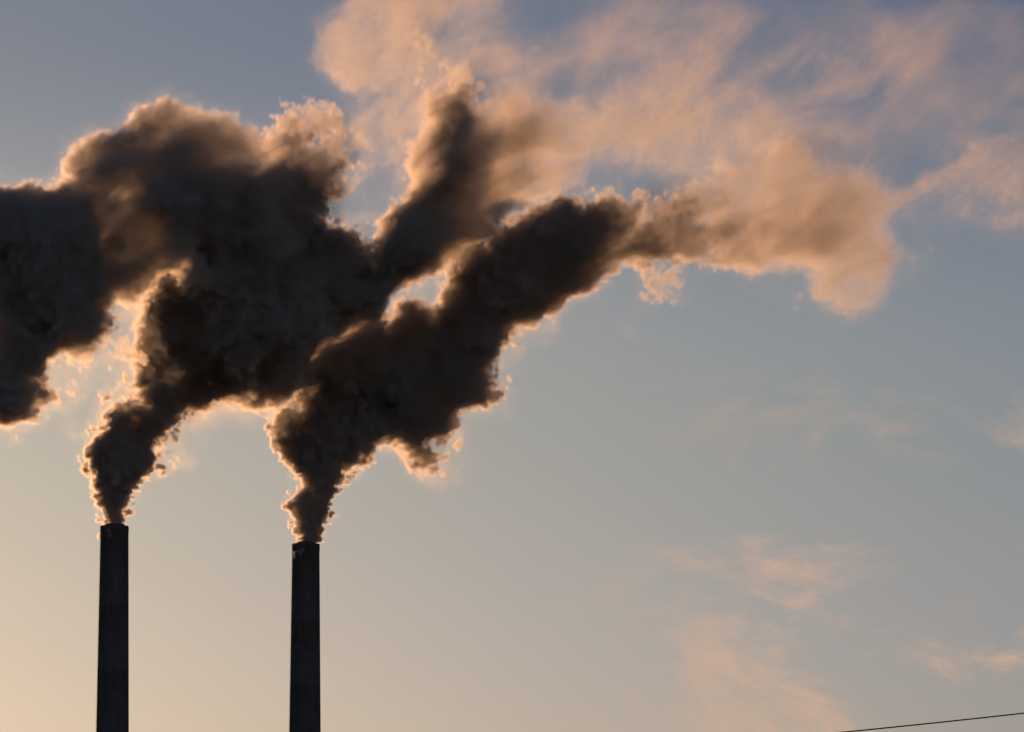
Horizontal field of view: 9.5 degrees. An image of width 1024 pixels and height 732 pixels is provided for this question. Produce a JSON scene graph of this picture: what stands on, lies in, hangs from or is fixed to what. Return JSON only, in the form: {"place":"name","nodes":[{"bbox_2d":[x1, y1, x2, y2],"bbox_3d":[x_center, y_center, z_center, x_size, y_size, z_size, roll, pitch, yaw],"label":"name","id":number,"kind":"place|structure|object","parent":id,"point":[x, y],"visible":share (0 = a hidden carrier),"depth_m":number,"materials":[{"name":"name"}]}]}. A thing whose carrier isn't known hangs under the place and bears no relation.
{"place":"outdoors","nodes":[
{"label":"outdoors","id":0,"kind":"place"},
{"bbox_2d":[95,523,128,731],"bbox_3d":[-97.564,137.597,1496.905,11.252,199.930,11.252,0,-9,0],"label":"chimney","id":1,"kind":"object","parent":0,"point":[112,706],"visible":1,"depth_m":1505.52,"materials":[{"name":"concrete"}]},
{"bbox_2d":[289,541,320,731],"bbox_3d":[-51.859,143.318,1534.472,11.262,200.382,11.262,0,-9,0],"label":"chimney","id":2,"kind":"object","parent":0,"point":[304,706],"visible":1,"depth_m":1543.37,"materials":[{"name":"concrete"}]},
{"bbox_2d":[0,0,1023,731],"label":"sky","id":3,"kind":"structure","parent":0,"point":[608,365],"materials":[{"name":"blue"}]},
{"bbox_2d":[843,713,1023,731],"bbox_3d":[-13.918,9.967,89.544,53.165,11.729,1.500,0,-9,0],"label":"power line","id":4,"kind":"object","parent":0,"point":[933,722],"visible":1,"depth_m":90.28,"materials":[{"name":"black metal"}]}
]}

